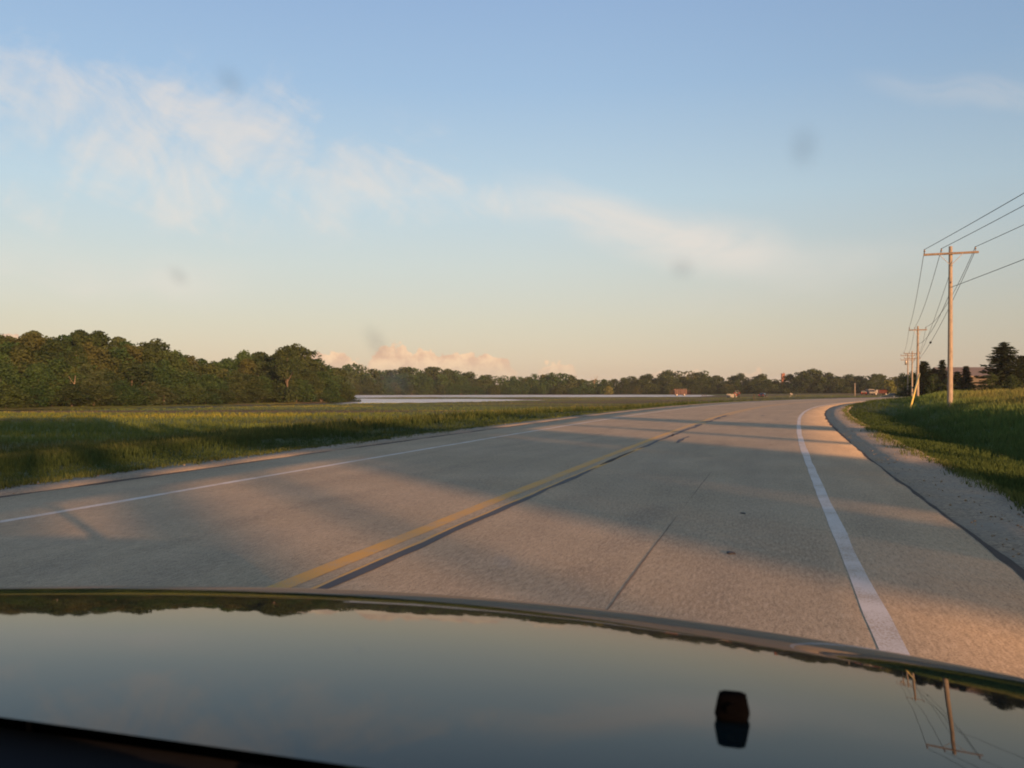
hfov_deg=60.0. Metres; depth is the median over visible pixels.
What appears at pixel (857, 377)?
distant tree
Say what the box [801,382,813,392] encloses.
distant tree
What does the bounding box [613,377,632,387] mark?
distant tree
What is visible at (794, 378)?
distant tree
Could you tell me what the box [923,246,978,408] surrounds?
utility pole
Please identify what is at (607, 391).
willow bush
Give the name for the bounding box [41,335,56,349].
grove tree
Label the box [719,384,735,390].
distant tree
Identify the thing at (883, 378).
distant tree
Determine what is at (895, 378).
distant tree
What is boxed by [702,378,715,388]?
distant tree
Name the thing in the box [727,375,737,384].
distant tree
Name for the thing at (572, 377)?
shore tree
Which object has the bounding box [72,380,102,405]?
grove tree
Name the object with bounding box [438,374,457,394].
shore tree
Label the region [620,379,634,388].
distant tree
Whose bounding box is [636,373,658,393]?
distant tree
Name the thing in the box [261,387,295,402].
grove tree
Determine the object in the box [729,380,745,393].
distant tree
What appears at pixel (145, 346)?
grove tree
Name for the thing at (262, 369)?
grove tree
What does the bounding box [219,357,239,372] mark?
grove tree
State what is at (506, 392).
shore tree
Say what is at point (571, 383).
shore tree
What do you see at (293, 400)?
grove tree
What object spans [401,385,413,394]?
shore tree
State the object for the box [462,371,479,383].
shore tree
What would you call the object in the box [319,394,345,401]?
grove tree
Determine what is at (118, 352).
grove tree
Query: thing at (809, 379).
distant tree
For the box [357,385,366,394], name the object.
shore tree
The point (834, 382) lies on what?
distant tree
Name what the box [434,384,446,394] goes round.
shore tree
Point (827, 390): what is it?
distant tree
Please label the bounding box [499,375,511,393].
shore tree
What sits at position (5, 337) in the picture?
grove tree
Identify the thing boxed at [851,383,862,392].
distant tree
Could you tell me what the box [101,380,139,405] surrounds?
bush
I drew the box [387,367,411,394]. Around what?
shore tree
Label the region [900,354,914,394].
utility pole
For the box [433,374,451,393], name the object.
shore tree
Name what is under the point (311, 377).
grove tree
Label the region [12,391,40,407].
grove tree
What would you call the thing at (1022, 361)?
pine tree
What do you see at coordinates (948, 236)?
overhead wire
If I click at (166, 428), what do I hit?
field weeds
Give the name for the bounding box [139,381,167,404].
bush
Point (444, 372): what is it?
shore tree
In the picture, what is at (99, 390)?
bush
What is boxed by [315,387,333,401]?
grove tree
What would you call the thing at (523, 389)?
shore tree
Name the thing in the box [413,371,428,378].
shore tree
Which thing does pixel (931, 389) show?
round tree
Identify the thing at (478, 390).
shore tree
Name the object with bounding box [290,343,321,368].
grove tree
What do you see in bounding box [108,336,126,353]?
grove tree
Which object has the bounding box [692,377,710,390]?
distant tree
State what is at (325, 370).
grove tree
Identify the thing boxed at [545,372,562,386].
shore tree
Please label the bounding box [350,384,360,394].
shore tree
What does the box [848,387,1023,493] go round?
bank grass
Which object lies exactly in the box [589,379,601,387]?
shore tree
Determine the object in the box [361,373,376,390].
shore tree
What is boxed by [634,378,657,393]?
distant tree
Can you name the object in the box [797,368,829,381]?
distant tree
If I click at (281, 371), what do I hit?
grove tree
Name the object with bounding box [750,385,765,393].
distant tree
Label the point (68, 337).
grove tree
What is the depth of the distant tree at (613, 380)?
521.78 m
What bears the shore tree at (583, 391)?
on the ground at (591, 401)
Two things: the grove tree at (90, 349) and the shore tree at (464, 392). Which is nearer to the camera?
the grove tree at (90, 349)
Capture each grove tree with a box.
[0,333,13,351]
[0,335,7,351]
[0,341,29,377]
[0,355,22,407]
[0,389,18,407]
[1,344,42,377]
[8,332,46,351]
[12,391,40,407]
[15,362,63,406]
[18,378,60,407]
[21,350,70,383]
[25,330,43,348]
[40,337,86,370]
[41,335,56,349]
[41,378,66,406]
[43,358,86,406]
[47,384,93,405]
[58,334,75,345]
[58,345,99,371]
[61,367,84,383]
[62,330,90,371]
[70,329,96,404]
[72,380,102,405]
[73,363,99,404]
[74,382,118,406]
[79,342,117,372]
[87,330,115,355]
[91,388,127,405]
[92,353,127,379]
[92,370,114,405]
[94,368,122,405]
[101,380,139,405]
[106,347,136,385]
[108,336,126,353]
[114,344,157,372]
[115,372,136,387]
[116,361,156,400]
[118,341,134,348]
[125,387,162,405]
[134,362,173,398]
[135,338,182,369]
[137,343,155,349]
[138,347,173,387]
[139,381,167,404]
[141,359,185,403]
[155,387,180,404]
[157,351,189,383]
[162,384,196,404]
[169,349,192,366]
[181,355,202,374]
[194,391,225,404]
[196,358,206,365]
[199,362,212,374]
[203,363,231,384]
[209,361,224,370]
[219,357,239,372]
[231,358,257,379]
[235,350,257,374]
[244,358,273,379]
[251,351,271,371]
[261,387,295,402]
[265,371,289,402]
[267,345,303,402]
[268,353,289,400]
[285,358,319,381]
[286,372,306,401]
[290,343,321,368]
[291,379,308,401]
[295,380,316,401]
[299,392,326,401]
[302,358,331,390]
[303,371,325,401]
[313,359,342,382]
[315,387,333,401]
[317,371,340,400]
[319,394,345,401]
[320,368,335,400]
[328,367,344,390]
[334,367,358,395]
[336,382,354,401]
[340,396,361,401]
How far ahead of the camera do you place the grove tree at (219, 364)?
192.51 m
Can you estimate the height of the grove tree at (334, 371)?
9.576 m
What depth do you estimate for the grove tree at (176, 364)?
175.75 m
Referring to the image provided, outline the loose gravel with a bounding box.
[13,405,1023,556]
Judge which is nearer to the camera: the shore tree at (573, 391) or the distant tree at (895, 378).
the distant tree at (895, 378)
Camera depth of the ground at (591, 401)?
126.47 m
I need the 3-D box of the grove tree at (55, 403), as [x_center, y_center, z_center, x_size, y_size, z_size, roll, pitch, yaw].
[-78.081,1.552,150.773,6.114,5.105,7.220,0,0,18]
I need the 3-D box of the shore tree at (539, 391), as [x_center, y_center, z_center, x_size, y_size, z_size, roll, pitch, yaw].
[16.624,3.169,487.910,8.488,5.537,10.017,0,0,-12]
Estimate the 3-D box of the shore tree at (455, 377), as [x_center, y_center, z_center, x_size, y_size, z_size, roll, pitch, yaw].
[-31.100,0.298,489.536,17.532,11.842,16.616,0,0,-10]
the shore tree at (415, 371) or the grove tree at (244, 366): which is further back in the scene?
the shore tree at (415, 371)
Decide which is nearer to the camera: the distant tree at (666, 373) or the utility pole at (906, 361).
the utility pole at (906, 361)
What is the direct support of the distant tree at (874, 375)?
on the ground at (591, 401)
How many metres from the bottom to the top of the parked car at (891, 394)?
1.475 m
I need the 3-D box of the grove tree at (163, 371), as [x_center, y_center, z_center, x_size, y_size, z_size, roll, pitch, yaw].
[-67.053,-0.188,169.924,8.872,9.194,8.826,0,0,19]
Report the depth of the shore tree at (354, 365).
487.04 m
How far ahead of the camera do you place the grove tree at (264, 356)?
205.53 m
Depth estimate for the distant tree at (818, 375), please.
479.76 m
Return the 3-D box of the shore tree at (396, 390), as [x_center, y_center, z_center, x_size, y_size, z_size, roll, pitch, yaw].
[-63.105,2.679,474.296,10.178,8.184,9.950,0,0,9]
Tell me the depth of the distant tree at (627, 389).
501.24 m
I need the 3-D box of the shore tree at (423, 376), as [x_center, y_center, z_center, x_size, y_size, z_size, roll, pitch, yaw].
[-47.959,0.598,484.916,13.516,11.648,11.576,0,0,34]
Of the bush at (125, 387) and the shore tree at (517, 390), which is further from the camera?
the shore tree at (517, 390)
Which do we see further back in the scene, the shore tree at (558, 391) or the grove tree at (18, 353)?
the shore tree at (558, 391)
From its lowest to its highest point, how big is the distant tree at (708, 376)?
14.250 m
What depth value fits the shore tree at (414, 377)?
482.56 m
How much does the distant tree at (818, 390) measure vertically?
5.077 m
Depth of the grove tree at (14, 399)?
142.10 m
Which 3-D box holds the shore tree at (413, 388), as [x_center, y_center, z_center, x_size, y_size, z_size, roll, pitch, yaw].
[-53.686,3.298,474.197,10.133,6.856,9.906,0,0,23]
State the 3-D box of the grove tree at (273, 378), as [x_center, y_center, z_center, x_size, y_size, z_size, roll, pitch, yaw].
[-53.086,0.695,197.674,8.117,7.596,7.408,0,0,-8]
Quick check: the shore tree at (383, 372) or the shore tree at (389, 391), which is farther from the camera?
the shore tree at (383, 372)
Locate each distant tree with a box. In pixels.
[599,382,614,389]
[607,379,617,393]
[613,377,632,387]
[613,389,625,393]
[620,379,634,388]
[620,385,633,393]
[622,376,638,387]
[629,379,645,393]
[629,386,642,393]
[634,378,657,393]
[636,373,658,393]
[651,387,663,393]
[653,379,668,393]
[657,369,675,381]
[657,375,682,392]
[663,386,673,393]
[669,378,684,389]
[672,371,689,386]
[679,371,697,385]
[682,385,699,393]
[685,372,706,393]
[686,378,697,388]
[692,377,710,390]
[694,385,708,393]
[698,370,714,383]
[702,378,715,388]
[703,387,720,393]
[710,379,724,389]
[712,375,724,387]
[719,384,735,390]
[719,386,734,393]
[726,373,751,387]
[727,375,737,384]
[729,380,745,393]
[734,387,746,393]
[743,382,752,393]
[744,378,762,393]
[750,373,769,393]
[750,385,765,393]
[757,384,776,393]
[759,379,777,388]
[769,389,783,393]
[777,388,797,393]
[778,381,789,390]
[782,374,793,389]
[787,372,804,382]
[787,376,803,389]
[790,371,813,392]
[791,386,809,392]
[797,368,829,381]
[799,375,813,388]
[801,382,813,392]
[807,384,827,392]
[812,371,828,378]
[820,383,833,392]
[824,372,835,381]
[828,379,842,390]
[830,376,847,382]
[831,384,850,392]
[835,379,850,388]
[840,374,862,382]
[845,377,861,392]
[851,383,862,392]
[852,385,870,392]
[853,376,862,382]
[860,376,869,382]
[862,377,884,389]
[868,373,883,385]
[869,386,887,389]
[877,374,886,382]
[882,376,905,388]
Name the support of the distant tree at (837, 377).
on the ground at (591, 401)
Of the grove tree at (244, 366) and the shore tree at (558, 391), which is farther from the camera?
the shore tree at (558, 391)
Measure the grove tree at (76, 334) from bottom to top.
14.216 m
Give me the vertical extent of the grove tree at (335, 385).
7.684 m
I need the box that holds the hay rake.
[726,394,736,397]
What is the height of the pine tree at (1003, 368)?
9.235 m
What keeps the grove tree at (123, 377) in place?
on the ground at (591, 401)
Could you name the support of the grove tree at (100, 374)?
on the ground at (591, 401)
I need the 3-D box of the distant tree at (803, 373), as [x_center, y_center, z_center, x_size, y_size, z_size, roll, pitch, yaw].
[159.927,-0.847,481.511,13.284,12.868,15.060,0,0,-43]
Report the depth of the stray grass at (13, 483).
15.48 m
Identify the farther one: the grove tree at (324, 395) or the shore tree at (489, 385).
the shore tree at (489, 385)
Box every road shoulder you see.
[0,397,871,495]
[826,402,1023,568]
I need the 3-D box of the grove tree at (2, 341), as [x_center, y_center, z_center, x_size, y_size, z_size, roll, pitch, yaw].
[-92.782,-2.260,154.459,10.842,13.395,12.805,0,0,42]
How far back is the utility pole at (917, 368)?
94.93 m
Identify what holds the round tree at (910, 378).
on the ground at (591, 401)
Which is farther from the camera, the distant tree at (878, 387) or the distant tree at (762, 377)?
the distant tree at (762, 377)
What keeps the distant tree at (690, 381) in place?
on the ground at (591, 401)
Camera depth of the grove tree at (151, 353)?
169.32 m
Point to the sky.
(582, 189)
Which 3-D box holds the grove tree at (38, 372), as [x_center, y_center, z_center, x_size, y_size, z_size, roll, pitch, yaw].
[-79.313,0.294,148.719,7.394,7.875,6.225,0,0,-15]
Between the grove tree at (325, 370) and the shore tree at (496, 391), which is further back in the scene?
the shore tree at (496, 391)
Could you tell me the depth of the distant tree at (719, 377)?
508.73 m
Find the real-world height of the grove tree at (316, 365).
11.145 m
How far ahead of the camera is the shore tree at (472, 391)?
480.63 m
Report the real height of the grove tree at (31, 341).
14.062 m
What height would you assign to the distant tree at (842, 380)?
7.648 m
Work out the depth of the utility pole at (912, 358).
149.93 m
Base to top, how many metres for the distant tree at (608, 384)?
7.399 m
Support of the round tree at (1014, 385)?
on the ground at (591, 401)
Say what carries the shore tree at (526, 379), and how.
on the ground at (591, 401)
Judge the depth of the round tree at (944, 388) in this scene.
158.16 m
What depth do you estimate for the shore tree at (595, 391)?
490.91 m
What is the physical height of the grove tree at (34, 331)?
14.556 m
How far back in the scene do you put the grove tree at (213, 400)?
173.34 m
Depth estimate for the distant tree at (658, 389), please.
498.93 m
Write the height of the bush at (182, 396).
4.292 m
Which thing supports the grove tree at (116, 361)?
on the ground at (591, 401)
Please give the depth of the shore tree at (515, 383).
491.42 m
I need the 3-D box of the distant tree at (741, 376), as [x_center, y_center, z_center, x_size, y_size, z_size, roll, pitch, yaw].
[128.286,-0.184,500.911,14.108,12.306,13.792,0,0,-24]
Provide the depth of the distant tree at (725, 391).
481.92 m
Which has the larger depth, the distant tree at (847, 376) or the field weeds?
the distant tree at (847, 376)
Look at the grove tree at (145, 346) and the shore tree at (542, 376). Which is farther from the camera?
the shore tree at (542, 376)
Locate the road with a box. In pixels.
[0,397,1023,677]
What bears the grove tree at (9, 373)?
on the ground at (591, 401)
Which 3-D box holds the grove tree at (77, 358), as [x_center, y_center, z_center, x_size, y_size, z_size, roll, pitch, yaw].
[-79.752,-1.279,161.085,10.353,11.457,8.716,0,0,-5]
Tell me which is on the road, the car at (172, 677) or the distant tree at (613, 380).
the car at (172, 677)
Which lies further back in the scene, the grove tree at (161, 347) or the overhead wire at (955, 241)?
the grove tree at (161, 347)
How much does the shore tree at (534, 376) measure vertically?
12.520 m
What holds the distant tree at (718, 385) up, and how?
on the ground at (591, 401)
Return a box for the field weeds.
[0,395,882,454]
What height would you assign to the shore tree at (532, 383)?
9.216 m
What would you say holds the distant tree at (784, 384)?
on the ground at (591, 401)
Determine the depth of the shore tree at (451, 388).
476.01 m
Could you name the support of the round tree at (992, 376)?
on the ground at (591, 401)
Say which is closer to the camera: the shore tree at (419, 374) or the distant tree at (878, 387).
the distant tree at (878, 387)
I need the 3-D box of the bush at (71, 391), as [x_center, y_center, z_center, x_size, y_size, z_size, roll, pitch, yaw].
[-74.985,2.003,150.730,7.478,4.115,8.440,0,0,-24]
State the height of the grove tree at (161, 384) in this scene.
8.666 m
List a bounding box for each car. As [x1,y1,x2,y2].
[0,586,1023,767]
[758,393,766,396]
[880,393,894,396]
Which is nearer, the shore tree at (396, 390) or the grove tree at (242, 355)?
the grove tree at (242, 355)
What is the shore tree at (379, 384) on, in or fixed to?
on the ground at (591, 401)
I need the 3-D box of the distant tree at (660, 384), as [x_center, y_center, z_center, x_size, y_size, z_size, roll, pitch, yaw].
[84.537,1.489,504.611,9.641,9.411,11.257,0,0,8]
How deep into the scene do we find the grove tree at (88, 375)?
155.65 m
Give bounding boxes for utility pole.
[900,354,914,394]
[904,351,920,396]
[909,326,926,396]
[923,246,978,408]
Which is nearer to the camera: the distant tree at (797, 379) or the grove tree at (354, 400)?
the grove tree at (354, 400)
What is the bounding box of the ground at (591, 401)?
[0,393,1022,483]
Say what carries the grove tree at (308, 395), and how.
on the ground at (591, 401)
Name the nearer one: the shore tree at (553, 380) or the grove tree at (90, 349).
the grove tree at (90, 349)
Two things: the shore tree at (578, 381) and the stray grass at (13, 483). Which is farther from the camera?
the shore tree at (578, 381)
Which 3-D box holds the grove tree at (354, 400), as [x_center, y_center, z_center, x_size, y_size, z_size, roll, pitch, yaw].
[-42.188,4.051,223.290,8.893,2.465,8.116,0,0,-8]
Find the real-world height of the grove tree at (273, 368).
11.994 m
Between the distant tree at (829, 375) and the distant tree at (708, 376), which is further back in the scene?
the distant tree at (708, 376)
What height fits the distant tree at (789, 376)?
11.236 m
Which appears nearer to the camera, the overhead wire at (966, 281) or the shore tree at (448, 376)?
the overhead wire at (966, 281)
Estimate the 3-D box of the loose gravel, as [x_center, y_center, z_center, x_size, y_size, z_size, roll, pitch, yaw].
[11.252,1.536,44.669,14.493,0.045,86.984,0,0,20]
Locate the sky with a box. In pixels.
[0,0,1023,386]
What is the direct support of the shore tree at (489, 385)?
on the ground at (591, 401)
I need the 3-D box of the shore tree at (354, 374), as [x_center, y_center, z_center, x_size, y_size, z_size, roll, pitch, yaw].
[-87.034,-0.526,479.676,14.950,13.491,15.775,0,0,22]
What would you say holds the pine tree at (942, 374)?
on the ground at (591, 401)
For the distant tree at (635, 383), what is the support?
on the ground at (591, 401)
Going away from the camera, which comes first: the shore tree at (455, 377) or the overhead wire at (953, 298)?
the overhead wire at (953, 298)
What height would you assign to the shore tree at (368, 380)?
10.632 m
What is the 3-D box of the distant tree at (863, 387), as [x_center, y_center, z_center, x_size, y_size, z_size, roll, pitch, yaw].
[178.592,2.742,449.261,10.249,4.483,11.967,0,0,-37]
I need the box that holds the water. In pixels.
[0,395,715,410]
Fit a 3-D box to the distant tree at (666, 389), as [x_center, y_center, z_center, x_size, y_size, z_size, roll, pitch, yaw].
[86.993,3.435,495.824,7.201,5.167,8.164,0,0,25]
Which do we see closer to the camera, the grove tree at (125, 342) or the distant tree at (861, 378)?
the grove tree at (125, 342)
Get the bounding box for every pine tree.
[900,361,941,396]
[934,360,946,388]
[953,371,960,390]
[955,366,975,390]
[968,342,1023,390]
[1015,355,1023,387]
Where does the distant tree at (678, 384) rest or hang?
on the ground at (591, 401)
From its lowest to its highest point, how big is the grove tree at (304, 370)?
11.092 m
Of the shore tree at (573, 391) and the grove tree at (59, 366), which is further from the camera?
the shore tree at (573, 391)
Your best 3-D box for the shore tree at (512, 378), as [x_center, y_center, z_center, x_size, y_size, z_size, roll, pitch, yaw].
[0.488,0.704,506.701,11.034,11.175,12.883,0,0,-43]
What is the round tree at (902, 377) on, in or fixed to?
on the ground at (591, 401)
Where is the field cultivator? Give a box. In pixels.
[670,389,689,395]
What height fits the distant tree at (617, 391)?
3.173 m
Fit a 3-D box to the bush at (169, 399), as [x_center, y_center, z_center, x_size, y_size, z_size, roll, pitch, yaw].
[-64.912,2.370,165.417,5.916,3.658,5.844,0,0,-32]
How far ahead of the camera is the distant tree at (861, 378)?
465.96 m
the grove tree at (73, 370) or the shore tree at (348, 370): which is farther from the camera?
the shore tree at (348, 370)
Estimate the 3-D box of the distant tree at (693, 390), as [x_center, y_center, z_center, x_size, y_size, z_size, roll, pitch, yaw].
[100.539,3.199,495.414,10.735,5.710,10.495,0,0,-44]
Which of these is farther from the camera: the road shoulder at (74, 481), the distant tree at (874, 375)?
the distant tree at (874, 375)
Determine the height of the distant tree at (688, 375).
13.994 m
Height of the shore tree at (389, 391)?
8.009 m
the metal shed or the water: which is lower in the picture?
the water
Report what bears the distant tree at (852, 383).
on the ground at (591, 401)
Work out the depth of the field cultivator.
419.78 m
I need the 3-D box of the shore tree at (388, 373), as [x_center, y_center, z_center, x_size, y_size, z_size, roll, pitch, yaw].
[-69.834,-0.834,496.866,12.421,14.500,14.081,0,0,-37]
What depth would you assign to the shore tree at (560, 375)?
506.38 m
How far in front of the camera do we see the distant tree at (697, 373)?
511.61 m
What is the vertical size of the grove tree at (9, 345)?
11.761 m
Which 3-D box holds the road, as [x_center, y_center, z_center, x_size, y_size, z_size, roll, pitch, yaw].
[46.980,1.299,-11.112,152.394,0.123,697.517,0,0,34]
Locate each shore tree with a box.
[341,363,372,382]
[342,367,359,381]
[346,371,361,389]
[349,365,369,384]
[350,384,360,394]
[357,377,377,394]
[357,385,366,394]
[361,369,381,384]
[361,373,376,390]
[366,383,378,394]
[375,370,387,380]
[375,382,384,394]
[375,382,397,394]
[380,370,392,380]
[386,381,402,394]
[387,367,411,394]
[392,367,421,377]
[395,373,418,394]
[401,375,421,394]
[401,384,419,394]
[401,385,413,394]
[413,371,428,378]
[414,374,434,386]
[417,382,436,394]
[425,367,442,386]
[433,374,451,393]
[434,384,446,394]
[436,370,461,378]
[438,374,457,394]
[439,368,453,376]
[441,374,470,384]
[445,383,460,394]
[452,385,470,394]
[460,384,475,394]
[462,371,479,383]
[467,378,483,393]
[470,386,484,394]
[480,379,491,394]
[482,383,495,394]
[488,385,502,394]
[491,376,503,386]
[497,381,512,391]
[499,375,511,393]
[499,386,514,394]
[506,387,521,394]
[507,376,522,382]
[507,379,524,392]
[520,386,528,393]
[521,376,531,385]
[523,379,540,393]
[530,385,544,393]
[531,373,541,382]
[535,385,549,393]
[537,378,552,393]
[538,374,548,383]
[544,376,566,393]
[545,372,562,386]
[550,387,564,394]
[555,373,569,390]
[556,384,568,393]
[564,378,578,390]
[565,375,579,393]
[567,379,587,388]
[567,387,581,394]
[571,387,589,393]
[577,383,593,393]
[586,388,597,393]
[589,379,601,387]
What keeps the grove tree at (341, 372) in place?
on the ground at (591, 401)
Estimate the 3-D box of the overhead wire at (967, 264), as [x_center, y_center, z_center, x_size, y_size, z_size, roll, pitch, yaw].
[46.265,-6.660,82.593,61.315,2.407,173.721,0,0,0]
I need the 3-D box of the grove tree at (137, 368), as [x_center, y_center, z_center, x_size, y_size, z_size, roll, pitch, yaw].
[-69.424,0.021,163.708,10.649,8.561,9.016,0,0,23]
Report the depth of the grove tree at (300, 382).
201.86 m
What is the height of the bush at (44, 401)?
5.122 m
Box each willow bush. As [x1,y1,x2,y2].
[603,386,613,394]
[884,380,896,394]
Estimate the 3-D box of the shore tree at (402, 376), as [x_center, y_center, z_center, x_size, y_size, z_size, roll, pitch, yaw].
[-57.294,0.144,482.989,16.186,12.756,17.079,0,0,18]
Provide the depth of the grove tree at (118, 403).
156.11 m
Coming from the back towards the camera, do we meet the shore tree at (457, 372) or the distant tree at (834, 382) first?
the shore tree at (457, 372)
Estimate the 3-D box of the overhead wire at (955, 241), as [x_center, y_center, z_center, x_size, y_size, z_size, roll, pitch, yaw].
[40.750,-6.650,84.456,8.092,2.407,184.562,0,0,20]
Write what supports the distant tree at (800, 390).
on the ground at (591, 401)
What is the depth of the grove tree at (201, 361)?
190.12 m
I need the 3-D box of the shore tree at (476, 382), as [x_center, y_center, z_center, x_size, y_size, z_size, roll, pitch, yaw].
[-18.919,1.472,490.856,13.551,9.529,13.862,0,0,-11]
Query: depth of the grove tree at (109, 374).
158.64 m
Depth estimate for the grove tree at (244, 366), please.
195.34 m
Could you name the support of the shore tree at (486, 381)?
on the ground at (591, 401)
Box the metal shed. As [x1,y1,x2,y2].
[929,367,988,388]
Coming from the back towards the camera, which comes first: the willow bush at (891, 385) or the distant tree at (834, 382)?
the distant tree at (834, 382)
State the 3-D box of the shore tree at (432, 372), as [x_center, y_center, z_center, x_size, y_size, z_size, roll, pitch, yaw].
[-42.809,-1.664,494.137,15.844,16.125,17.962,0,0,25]
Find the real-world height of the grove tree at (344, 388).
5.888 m
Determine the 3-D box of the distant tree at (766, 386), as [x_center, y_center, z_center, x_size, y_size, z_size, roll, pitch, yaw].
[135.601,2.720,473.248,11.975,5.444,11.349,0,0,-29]
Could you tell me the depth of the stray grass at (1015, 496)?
14.43 m
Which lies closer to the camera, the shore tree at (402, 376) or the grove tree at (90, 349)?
the grove tree at (90, 349)
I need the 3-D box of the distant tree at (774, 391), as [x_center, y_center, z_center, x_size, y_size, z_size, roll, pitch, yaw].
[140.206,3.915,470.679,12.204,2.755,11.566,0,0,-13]
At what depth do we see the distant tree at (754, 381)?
485.35 m
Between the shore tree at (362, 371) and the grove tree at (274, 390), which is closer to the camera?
the grove tree at (274, 390)
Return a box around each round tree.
[895,372,910,396]
[902,371,915,387]
[924,374,940,393]
[938,378,954,391]
[984,373,1001,389]
[1002,375,1023,389]
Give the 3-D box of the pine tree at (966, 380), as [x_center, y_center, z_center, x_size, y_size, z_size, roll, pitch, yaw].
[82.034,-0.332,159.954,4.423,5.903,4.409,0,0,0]
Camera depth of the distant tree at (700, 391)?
492.84 m
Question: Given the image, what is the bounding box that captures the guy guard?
[910,337,919,407]
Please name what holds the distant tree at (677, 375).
on the ground at (591, 401)
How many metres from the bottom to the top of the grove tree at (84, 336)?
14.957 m
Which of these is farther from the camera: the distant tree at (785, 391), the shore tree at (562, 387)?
the shore tree at (562, 387)
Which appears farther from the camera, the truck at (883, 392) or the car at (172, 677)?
the truck at (883, 392)
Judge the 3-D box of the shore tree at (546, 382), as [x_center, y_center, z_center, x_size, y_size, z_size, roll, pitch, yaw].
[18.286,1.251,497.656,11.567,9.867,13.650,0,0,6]
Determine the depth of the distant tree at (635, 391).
500.60 m
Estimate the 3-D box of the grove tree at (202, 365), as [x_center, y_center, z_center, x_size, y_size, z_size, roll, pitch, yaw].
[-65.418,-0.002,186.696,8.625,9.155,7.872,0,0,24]
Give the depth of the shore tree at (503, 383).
487.71 m
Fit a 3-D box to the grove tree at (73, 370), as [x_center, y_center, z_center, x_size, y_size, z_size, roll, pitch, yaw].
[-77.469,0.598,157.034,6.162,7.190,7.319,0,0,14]
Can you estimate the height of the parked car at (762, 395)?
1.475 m
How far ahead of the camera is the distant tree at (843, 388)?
449.53 m
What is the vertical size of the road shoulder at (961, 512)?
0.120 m
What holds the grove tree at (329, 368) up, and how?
on the ground at (591, 401)
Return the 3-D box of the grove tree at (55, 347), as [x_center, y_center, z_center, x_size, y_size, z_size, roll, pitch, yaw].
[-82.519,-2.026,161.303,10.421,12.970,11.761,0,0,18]
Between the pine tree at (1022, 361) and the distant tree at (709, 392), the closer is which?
the pine tree at (1022, 361)
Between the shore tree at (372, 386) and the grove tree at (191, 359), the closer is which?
the grove tree at (191, 359)
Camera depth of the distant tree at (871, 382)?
445.90 m
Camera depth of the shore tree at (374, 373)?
491.96 m
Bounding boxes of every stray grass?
[0,398,804,489]
[840,402,1023,513]
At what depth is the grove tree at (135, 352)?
169.39 m
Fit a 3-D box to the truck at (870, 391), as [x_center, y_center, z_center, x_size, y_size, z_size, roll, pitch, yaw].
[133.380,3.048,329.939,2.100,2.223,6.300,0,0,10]
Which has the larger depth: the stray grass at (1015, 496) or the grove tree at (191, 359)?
the grove tree at (191, 359)
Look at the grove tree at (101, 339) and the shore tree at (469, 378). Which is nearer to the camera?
the grove tree at (101, 339)
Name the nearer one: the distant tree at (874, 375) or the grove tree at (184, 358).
the grove tree at (184, 358)
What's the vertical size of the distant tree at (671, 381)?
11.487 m
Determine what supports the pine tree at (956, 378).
on the ground at (591, 401)
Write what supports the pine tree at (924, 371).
on the ground at (591, 401)
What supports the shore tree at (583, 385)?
on the ground at (591, 401)
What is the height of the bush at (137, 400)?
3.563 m
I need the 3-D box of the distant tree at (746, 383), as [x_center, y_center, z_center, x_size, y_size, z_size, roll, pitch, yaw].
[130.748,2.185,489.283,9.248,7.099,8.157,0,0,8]
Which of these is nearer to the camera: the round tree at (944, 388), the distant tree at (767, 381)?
the round tree at (944, 388)
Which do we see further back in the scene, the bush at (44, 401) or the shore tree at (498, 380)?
the shore tree at (498, 380)
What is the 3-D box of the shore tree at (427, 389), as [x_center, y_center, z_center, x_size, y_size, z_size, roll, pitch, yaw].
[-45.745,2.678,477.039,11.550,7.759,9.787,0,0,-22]
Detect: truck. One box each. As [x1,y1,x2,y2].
[866,389,874,394]
[872,390,888,394]
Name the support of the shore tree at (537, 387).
on the ground at (591, 401)
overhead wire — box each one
[904,193,1023,351]
[909,205,1023,351]
[909,259,1023,364]
[919,254,973,358]
[920,225,1022,350]
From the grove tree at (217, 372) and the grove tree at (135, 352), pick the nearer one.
the grove tree at (135, 352)
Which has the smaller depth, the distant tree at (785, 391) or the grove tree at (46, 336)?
the grove tree at (46, 336)
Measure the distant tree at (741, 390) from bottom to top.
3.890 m
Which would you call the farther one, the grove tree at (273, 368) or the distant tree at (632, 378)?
the distant tree at (632, 378)
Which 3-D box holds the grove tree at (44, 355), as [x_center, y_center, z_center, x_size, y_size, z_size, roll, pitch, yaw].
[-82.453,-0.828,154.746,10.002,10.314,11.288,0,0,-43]

